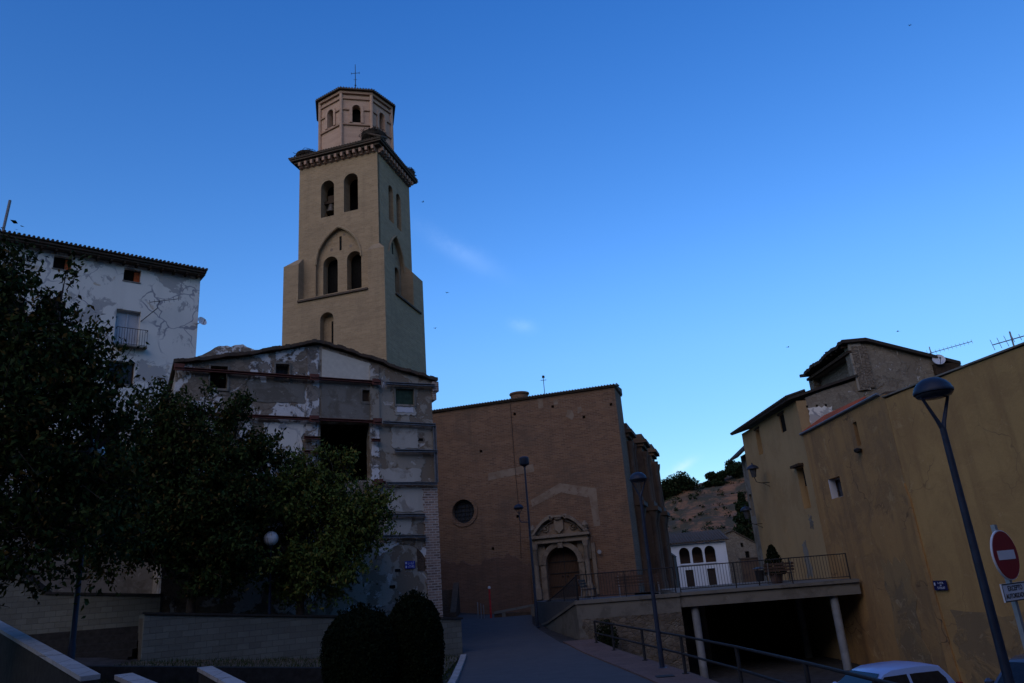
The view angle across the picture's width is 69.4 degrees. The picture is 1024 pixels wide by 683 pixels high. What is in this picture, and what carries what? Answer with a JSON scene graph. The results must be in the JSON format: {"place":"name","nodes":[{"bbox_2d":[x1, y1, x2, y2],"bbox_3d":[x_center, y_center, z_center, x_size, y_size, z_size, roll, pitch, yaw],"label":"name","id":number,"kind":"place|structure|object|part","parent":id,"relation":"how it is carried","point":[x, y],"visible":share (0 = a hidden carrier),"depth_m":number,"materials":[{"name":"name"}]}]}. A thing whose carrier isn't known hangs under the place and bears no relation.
{"place":"outdoors","nodes":[
{"label":"outdoors","id":0,"kind":"place"},
{"bbox_2d":[98,653,459,682],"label":"grass","id":1,"kind":"structure","parent":0,"point":[297,664],"depth_m":24.23,"materials":[{"name":"green plant"}]},
{"bbox_2d":[0,220,165,618],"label":"tree","id":2,"kind":"object","parent":1,"relation":"on","point":[56,375],"visible":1,"depth_m":15.16,"materials":[{"name":"green plant"}]},
{"bbox_2d":[67,440,104,659],"bbox_3d":[-9.013,4.591,15.469,0.520,5.140,0.520,-5,-18,0],"label":"lamp post","id":3,"kind":"object","parent":1,"relation":"on","point":[71,648],"visible":0.21,"depth_m":15.11,"materials":[{"name":"metal"}]},
{"bbox_2d":[319,601,398,682],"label":"clipped bush","id":4,"kind":"object","parent":1,"relation":"on","point":[359,642],"visible":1,"depth_m":17.12,"materials":[{"name":"green plant"}]},
{"bbox_2d":[387,589,445,682],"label":"clipped bush","id":5,"kind":"object","parent":1,"relation":"on","point":[415,619],"visible":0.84,"depth_m":17.81,"materials":[{"name":"green plant"}]},
{"bbox_2d":[75,607,859,682],"bbox_3d":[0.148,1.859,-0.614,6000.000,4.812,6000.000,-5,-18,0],"label":"ground","id":6,"kind":"structure","parent":0,"point":[787,671],"depth_m":33.54,"materials":[{"name":"concrete"}]},
{"bbox_2d":[0,621,100,682],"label":"stair parapet","id":7,"kind":"structure","parent":6,"relation":"on","point":[25,658],"depth_m":13.74,"materials":[{"name":"stone"}]},
{"bbox_2d":[0,555,162,634],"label":"back retaining wall","id":8,"kind":"structure","parent":6,"relation":"on","point":[52,612],"depth_m":27.09,"materials":[{"name":"stone"}]},
{"bbox_2d":[29,626,137,659],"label":"garden steps","id":9,"kind":"structure","parent":6,"relation":"on","point":[119,643],"depth_m":26.13,"materials":[{"name":"concrete"}]},
{"bbox_2d":[0,200,207,593],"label":"white house","id":10,"kind":"structure","parent":6,"relation":"on","point":[123,287],"depth_m":38.42,"materials":[{"name":"paint"}]},
{"bbox_2d":[52,257,71,271],"bbox_3d":[-22.776,-3.911,37.474,0.890,0.800,0.400,10,-23,-37],"label":"window","id":11,"kind":"structure","parent":10,"relation":"in","point":[58,263],"depth_m":37.53,"materials":[{"name":"orange"}]},
{"bbox_2d":[108,361,133,385],"bbox_3d":[-19.922,1.635,37.658,1.290,1.280,0.400,10,-23,-37],"label":"window","id":12,"kind":"structure","parent":10,"relation":"in","point":[131,368],"depth_m":37.93,"materials":[{"name":"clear glass"}]},
{"bbox_2d":[114,310,139,344],"bbox_3d":[-20.122,-0.627,38.579,1.190,1.990,0.120,10,-23,-37],"label":"window","id":13,"kind":"structure","parent":10,"relation":"in","point":[118,311],"depth_m":38.67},
{"bbox_2d":[122,270,140,283],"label":"window","id":14,"kind":"structure","parent":10,"relation":"in","point":[129,276],"depth_m":39.49,"materials":[{"name":"orange wood"}]},
{"bbox_2d":[140,297,178,321],"bbox_3d":[-18.642,-1.811,39.192,1.782,1.580,0.572,3,-20,-23],"label":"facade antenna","id":15,"kind":"object","parent":10,"relation":"attached to","point":[157,306],"visible":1,"depth_m":39.12,"materials":[{"name":"metal"}]},
{"bbox_2d":[196,317,206,324],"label":"satellite dish","id":16,"kind":"object","parent":10,"relation":"attached to","point":[202,320],"visible":1,"depth_m":40.67,"materials":[{"name":"metal"}]},
{"bbox_2d":[114,673,156,682],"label":"stair parapet","id":17,"kind":"structure","parent":6,"relation":"on","point":[128,678],"depth_m":11.65,"materials":[{"name":"stone"}]},
{"bbox_2d":[85,665,322,682],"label":"lawn edging","id":18,"kind":"object","parent":6,"relation":"on","point":[179,674],"visible":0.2,"depth_m":20.11,"materials":[{"name":"stone"}]},
{"bbox_2d":[197,666,245,682],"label":"stair parapet","id":19,"kind":"structure","parent":6,"relation":"on","point":[209,674],"depth_m":13.69,"materials":[{"name":"concrete"}]},
{"bbox_2d":[152,339,442,616],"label":"ruined house","id":20,"kind":"structure","parent":6,"relation":"on","point":[307,393],"depth_m":32.50,"materials":[{"name":"paint"}]},
{"bbox_2d":[208,364,229,390],"bbox_3d":[-12.353,1.577,31.108,0.810,1.130,0.530,5,-20,-26],"label":"window","id":21,"kind":"structure","parent":20,"relation":"in","point":[213,377],"depth_m":31.21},
{"bbox_2d":[274,362,290,380],"bbox_3d":[-10.070,1.369,32.340,0.710,0.830,0.430,5,-20,-26],"label":"window","id":22,"kind":"structure","parent":20,"relation":"in","point":[277,369],"depth_m":32.37,"materials":[{"name":"grey glass"}]},
{"bbox_2d":[361,388,369,403],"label":"window","id":23,"kind":"structure","parent":20,"relation":"in","point":[364,394],"depth_m":33.64,"materials":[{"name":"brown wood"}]},
{"bbox_2d":[394,387,415,406],"bbox_3d":[-5.013,2.598,34.441,1.030,0.930,0.210,5,-20,-26],"label":"window","id":24,"kind":"structure","parent":20,"relation":"in","point":[401,395],"depth_m":34.47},
{"bbox_2d":[405,561,414,568],"bbox_3d":[-4.415,9.665,32.029,0.460,0.310,0.026,5,-20,-26],"label":"street plaque","id":25,"kind":"object","parent":20,"relation":"attached to","point":[409,564],"visible":1,"depth_m":32.02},
{"bbox_2d":[137,612,462,661],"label":"planter wall","id":26,"kind":"structure","parent":6,"relation":"on","point":[162,636],"depth_m":25.84,"materials":[{"name":"stone"}]},
{"bbox_2d":[58,375,294,612],"bbox_3d":[-12.320,5.689,27.049,8.038,9.301,4.664,-5,-18,0],"label":"tree","id":27,"kind":"object","parent":26,"relation":"in","point":[186,512],"visible":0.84,"depth_m":26.56,"materials":[{"name":"green plant"}]},
{"bbox_2d":[263,531,278,613],"bbox_3d":[-8.938,8.668,27.341,0.538,3.230,0.538,-5,-18,0],"label":"globe lamp","id":28,"kind":"object","parent":26,"relation":"on","point":[273,538],"visible":0.89,"depth_m":27.53,"materials":[{"name":"glass"}]},
{"bbox_2d":[241,436,401,614],"bbox_3d":[-7.841,7.320,28.631,7.084,7.323,4.108,-5,-18,0],"label":"tree","id":29,"kind":"object","parent":26,"relation":"in","point":[300,563],"visible":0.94,"depth_m":28.20,"materials":[{"name":"green plant"}]},
{"bbox_2d":[282,66,425,372],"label":"bell tower","id":30,"kind":"structure","parent":6,"relation":"on","point":[351,279],"depth_m":58.06,"materials":[{"name":"brick"}]},
{"bbox_2d":[294,148,315,155],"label":"stork nest","id":31,"kind":"object","parent":30,"relation":"on","point":[300,152],"visible":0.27,"depth_m":60.24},
{"bbox_2d":[324,195,333,214],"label":"bell","id":32,"kind":"object","parent":30,"relation":"hanging from","point":[330,209],"visible":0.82,"depth_m":59.33,"materials":[{"name":"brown metal"}]},
{"bbox_2d":[339,236,341,249],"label":"slit window","id":33,"kind":"structure","parent":30,"relation":"in","point":[340,238],"depth_m":57.69,"materials":[{"name":"black"}]},
{"bbox_2d":[359,125,386,139],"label":"stork nest","id":34,"kind":"object","parent":30,"relation":"on","point":[365,135],"visible":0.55,"depth_m":58.89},
{"bbox_2d":[407,166,416,175],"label":"stork nest","id":35,"kind":"object","parent":30,"relation":"on","point":[411,169],"visible":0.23,"depth_m":64.54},
{"bbox_2d":[442,582,459,616],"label":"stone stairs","id":36,"kind":"structure","parent":6,"relation":"on","point":[451,602],"depth_m":44.53,"materials":[{"name":"grey stone"}]},
{"bbox_2d":[448,654,465,682],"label":"kerb","id":37,"kind":"structure","parent":6,"relation":"on","point":[454,678],"depth_m":23.93,"materials":[{"name":"concrete"}]},
{"bbox_2d":[432,376,679,613],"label":"church","id":38,"kind":"structure","parent":6,"relation":"on","point":[588,452],"depth_m":49.02,"materials":[{"name":"brick"}]},
{"bbox_2d":[449,496,477,526],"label":"round window","id":39,"kind":"structure","parent":38,"relation":"in","point":[466,511],"depth_m":50.09,"materials":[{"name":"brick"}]},
{"bbox_2d":[528,514,599,599],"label":"doorway","id":40,"kind":"structure","parent":38,"relation":"in","point":[559,533],"depth_m":47.03,"materials":[{"name":"stone"}]},
{"bbox_2d":[549,547,580,597],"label":"door","id":41,"kind":"structure","parent":38,"relation":"in","point":[563,563],"depth_m":47.35,"materials":[{"name":"brown wood"}]},
{"bbox_2d":[542,601,587,639],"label":"ramp wall","id":42,"kind":"structure","parent":6,"relation":"on","point":[566,621],"depth_m":33.40,"materials":[{"name":"concrete"}]},
{"bbox_2d":[545,576,578,601],"bbox_3d":[2.301,12.665,36.024,0.108,2.290,8.124,-1,-18,-10],"label":"railing","id":43,"kind":"object","parent":42,"relation":"on","point":[566,586],"visible":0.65,"depth_m":34.19,"materials":[{"name":"metal"}]},
{"bbox_2d":[594,619,618,647],"bbox_3d":[3.985,12.909,30.613,1.054,2.695,0.847,-5,-18,0],"label":"wall shrub","id":44,"kind":"object","parent":6,"relation":"on","point":[606,628],"visible":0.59,"depth_m":30.73,"materials":[{"name":"green plant"}]},
{"bbox_2d":[575,592,689,671],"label":"retaining wall","id":45,"kind":"structure","parent":6,"relation":"on","point":[634,611],"depth_m":31.64,"materials":[{"name":"concrete"}]},
{"bbox_2d":[575,567,676,599],"bbox_3d":[4.923,10.549,32.233,4.297,1.071,0.052,-6,-18,4],"label":"railing","id":46,"kind":"object","parent":45,"relation":"on","point":[626,593],"visible":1,"depth_m":32.24,"materials":[{"name":"metal"}]},
{"bbox_2d":[669,529,731,586],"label":"arcaded white house","id":47,"kind":"structure","parent":6,"relation":"on","point":[706,551],"depth_m":76.38,"materials":[{"name":"paint"}]},
{"bbox_2d":[685,570,694,586],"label":"door","id":48,"kind":"structure","parent":47,"relation":"in","point":[688,575],"depth_m":75.82,"materials":[{"name":"brown wood"}]},
{"bbox_2d":[707,568,716,584],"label":"door","id":49,"kind":"structure","parent":47,"relation":"in","point":[710,570],"depth_m":75.63,"materials":[{"name":"brown wood"}]},
{"bbox_2d":[710,530,757,582],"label":"stone gable house","id":50,"kind":"structure","parent":6,"relation":"on","point":[738,545],"depth_m":84.17,"materials":[{"name":"stone"}]},
{"bbox_2d":[732,492,754,541],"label":"cypress","id":51,"kind":"object","parent":6,"relation":"on","point":[743,526],"visible":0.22,"depth_m":93.37,"materials":[{"name":"green plant"}]},
{"bbox_2d":[729,446,766,580],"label":"shaded house","id":52,"kind":"structure","parent":6,"relation":"on","point":[750,502],"depth_m":45.08,"materials":[{"name":"concrete"}]},
{"bbox_2d":[738,557,759,582],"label":"yard wall","id":53,"kind":"structure","parent":6,"relation":"on","point":[747,569],"depth_m":72.16,"materials":[{"name":"stone"}]},
{"bbox_2d":[730,337,961,659],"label":"ochre house","id":54,"kind":"structure","parent":6,"relation":"on","point":[842,373],"depth_m":37.49,"materials":[{"name":"yellow paint"}]},
{"bbox_2d":[740,504,762,527],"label":"wall lantern","id":55,"kind":"object","parent":54,"relation":"attached to","point":[745,509],"depth_m":42.63,"materials":[{"name":"metal"}]},
{"bbox_2d":[747,463,769,485],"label":"wall lantern","id":56,"kind":"object","parent":54,"relation":"attached to","point":[752,468],"depth_m":41.04,"materials":[{"name":"metal"}]},
{"bbox_2d":[777,411,786,431],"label":"window","id":57,"kind":"structure","parent":54,"relation":"in","point":[782,419],"depth_m":38.66,"materials":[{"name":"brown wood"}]},
{"bbox_2d":[790,463,810,505],"bbox_3d":[14.442,7.160,36.521,0.680,2.190,1.070,-4,-18,-2],"label":"window","id":58,"kind":"structure","parent":54,"relation":"in","point":[797,465],"depth_m":36.56,"materials":[{"name":"wood"}]},
{"bbox_2d":[932,354,945,363],"bbox_3d":[21.447,0.972,37.180,0.542,0.690,0.590,5,-21,-27],"label":"satellite dish","id":59,"kind":"object","parent":54,"relation":"attached to","point":[940,359],"visible":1,"depth_m":37.16,"materials":[{"name":"metal"}]},
{"bbox_2d":[922,340,972,353],"bbox_3d":[22.200,0.577,37.774,2.737,1.167,0.152,-6,-18,4],"label":"roof antenna","id":60,"kind":"object","parent":54,"relation":"attached to","point":[947,347],"visible":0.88,"depth_m":37.83,"materials":[{"name":"metal"}]},
{"bbox_2d":[799,391,948,674],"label":"brown house","id":61,"kind":"structure","parent":6,"relation":"on","point":[866,521],"depth_m":30.07,"materials":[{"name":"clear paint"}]},
{"bbox_2d":[828,477,842,498],"bbox_3d":[14.667,6.517,33.076,0.410,0.980,1.320,-4,-18,-2],"label":"window","id":62,"kind":"structure","parent":61,"relation":"in","point":[833,489],"depth_m":33.56,"materials":[{"name":"white glass"}]},
{"bbox_2d":[833,661,962,682],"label":"parked car","id":63,"kind":"object","parent":6,"relation":"on","point":[905,672],"visible":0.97,"depth_m":18.21,"materials":[{"name":"white paint"}]},
{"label":"side window","id":64,"kind":"part","parent":63,"relation":"part of","materials":[{"name":"black glass"}]},
{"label":"side window","id":65,"kind":"part","parent":63,"relation":"part of","materials":[{"name":"black glass"}]},
{"bbox_2d":[881,342,1023,682],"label":"yellow house","id":66,"kind":"structure","parent":6,"relation":"on","point":[985,422],"depth_m":24.56,"materials":[{"name":"yellow paint"}]},
{"bbox_2d":[933,580,947,589],"bbox_3d":[14.870,8.465,25.688,0.026,0.320,0.620,0,-19,-12],"label":"wall plaque","id":67,"kind":"object","parent":66,"relation":"attached to","point":[940,585],"depth_m":25.67,"materials":[{"name":"blue metal"}]},
{"bbox_2d":[990,331,1023,349],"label":"roof antenna","id":68,"kind":"object","parent":66,"relation":"on","point":[1012,338],"visible":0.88,"depth_m":23.93,"materials":[{"name":"metal"}]},
{"bbox_2d":[912,377,1014,682],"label":"street lamp","id":69,"kind":"object","parent":6,"relation":"on","point":[929,389],"visible":1,"depth_m":10.09,"materials":[{"name":"metal"}]},
{"bbox_2d":[984,653,1023,682],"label":"parked car","id":70,"kind":"object","parent":6,"relation":"on","point":[1017,664],"visible":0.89,"depth_m":15.89,"materials":[{"name":"grey paint"}]},
{"bbox_2d":[990,525,1023,647],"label":"traffic sign","id":71,"kind":"object","parent":6,"relation":"on","point":[1004,554],"visible":1,"depth_m":9.11,"materials":[{"name":"metal"}]},
{"bbox_2d":[0,0,1023,483],"label":"sky","id":72,"kind":"structure","parent":0,"point":[658,200],"materials":[{"name":"blue"}]},
{"bbox_2d":[457,614,653,682],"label":"path","id":73,"kind":"structure","parent":0,"point":[517,649],"depth_m":26.35,"materials":[{"name":"grey asphalt"}]},
{"bbox_2d":[488,586,491,617],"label":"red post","id":74,"kind":"object","parent":73,"relation":"on","point":[489,592],"visible":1,"depth_m":43.41,"materials":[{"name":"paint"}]},
{"bbox_2d":[494,604,534,617],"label":"parapet","id":75,"kind":"structure","parent":73,"relation":"on","point":[531,612],"depth_m":43.19,"materials":[{"name":"concrete"}]},
{"bbox_2d":[514,456,539,626],"bbox_3d":[0.729,10.542,39.475,1.045,8.840,0.551,-5,-18,0],"label":"double street lamp","id":76,"kind":"object","parent":73,"relation":"on","point":[524,461],"visible":0.99,"depth_m":39.66,"materials":[{"name":"metal"}]},
{"bbox_2d":[537,591,682,622],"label":"terrace","id":77,"kind":"structure","parent":0,"point":[548,610],"depth_m":38.03,"materials":[{"name":"grey concrete"}]},
{"bbox_2d":[579,579,597,599],"bbox_3d":[3.641,11.895,35.605,0.639,0.931,1.600,-9,-19,14],"label":"bench","id":78,"kind":"object","parent":77,"relation":"on","point":[582,586],"visible":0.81,"depth_m":35.50,"materials":[{"name":"brown metal"}]},
{"bbox_2d":[615,573,661,596],"bbox_3d":[5.873,11.285,34.327,2.100,0.931,0.639,-6,-18,5],"label":"bench","id":79,"kind":"object","parent":77,"relation":"on","point":[657,578],"visible":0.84,"depth_m":34.58,"materials":[{"name":"brown metal"}]},
{"bbox_2d":[563,639,718,682],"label":"pavement","id":80,"kind":"structure","parent":0,"point":[649,669],"depth_m":21.99,"materials":[{"name":"grey concrete"}]},
{"bbox_2d":[629,472,666,667],"bbox_3d":[4.005,6.557,21.568,0.540,5.499,0.540,-9,-19,14],"label":"street lamp","id":81,"kind":"object","parent":80,"relation":"on","point":[637,477],"visible":0.99,"depth_m":21.50,"materials":[{"name":"metal"}]},
{"bbox_2d":[655,674,673,677],"bbox_3d":[3.920,8.579,18.980,0.450,0.011,0.400,-5,-18,0],"label":"manhole cover","id":82,"kind":"object","parent":80,"relation":"on","point":[668,675],"visible":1,"depth_m":18.94,"materials":[{"name":"metal"}]},
{"bbox_2d":[593,620,895,682],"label":"street railing","id":83,"kind":"object","parent":80,"relation":"on","point":[806,670],"visible":0.98,"depth_m":15.60,"materials":[{"name":"metal"}]},
{"bbox_2d":[664,476,751,544],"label":"hill","id":84,"kind":"structure","parent":0,"point":[688,508],"depth_m":118.59,"materials":[{"name":"stone"}]},
{"bbox_2d":[662,484,674,499],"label":"pine tree","id":85,"kind":"object","parent":84,"relation":"on","point":[666,494],"visible":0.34,"depth_m":127.04,"materials":[{"name":"green plant"}]},
{"bbox_2d":[661,471,700,495],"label":"pine tree","id":86,"kind":"object","parent":84,"relation":"on","point":[677,483],"visible":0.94,"depth_m":126.44,"materials":[{"name":"green plant"}]},
{"bbox_2d":[664,474,746,532],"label":"scrub","id":87,"kind":"object","parent":84,"relation":"on","point":[701,514],"visible":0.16,"depth_m":119.39,"materials":[{"name":"green plant"}]},
{"bbox_2d":[702,470,727,487],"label":"pine tree","id":88,"kind":"object","parent":84,"relation":"on","point":[715,479],"visible":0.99,"depth_m":127.05,"materials":[{"name":"green plant"}]},
{"bbox_2d":[724,459,742,477],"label":"pine tree","id":89,"kind":"object","parent":84,"relation":"on","point":[733,469],"visible":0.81,"depth_m":127.21,"materials":[{"name":"green plant"}]},
{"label":"hillside","id":90,"kind":"structure","parent":0,"visible":0},
{"bbox_2d":[660,579,860,678],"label":"bridge deck","id":91,"kind":"structure","parent":90,"relation":"on","point":[746,616],"depth_m":35.24,"materials":[{"name":"concrete"}]},
{"bbox_2d":[753,567,764,585],"bbox_3d":[10.962,10.389,32.744,0.520,0.780,0.534,-5,-18,0],"label":"litter bin","id":92,"kind":"object","parent":91,"relation":"on","point":[760,577],"visible":0.84,"depth_m":32.62,"materials":[{"name":"metal"}]},
{"bbox_2d":[677,553,850,591],"bbox_3d":[10.764,9.935,31.788,7.147,1.071,0.052,-6,-18,5],"label":"railing","id":93,"kind":"object","parent":91,"relation":"on","point":[849,576],"visible":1,"depth_m":31.79,"materials":[{"name":"metal"}]},
{"bbox_2d":[763,544,786,583],"bbox_3d":[12.186,10.351,34.512,1.188,1.773,1.164,-5,-18,0],"label":"potted conifer","id":94,"kind":"object","parent":91,"relation":"on","point":[773,554],"visible":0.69,"depth_m":34.34,"materials":[{"name":"green plant"}]},
{"bbox_2d":[764,561,793,584],"bbox_3d":[12.065,10.458,33.448,1.300,0.931,0.639,-6,-18,5],"label":"bench","id":95,"kind":"object","parent":91,"relation":"on","point":[775,569],"visible":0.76,"depth_m":33.30,"materials":[{"name":"brown metal"}]}
]}

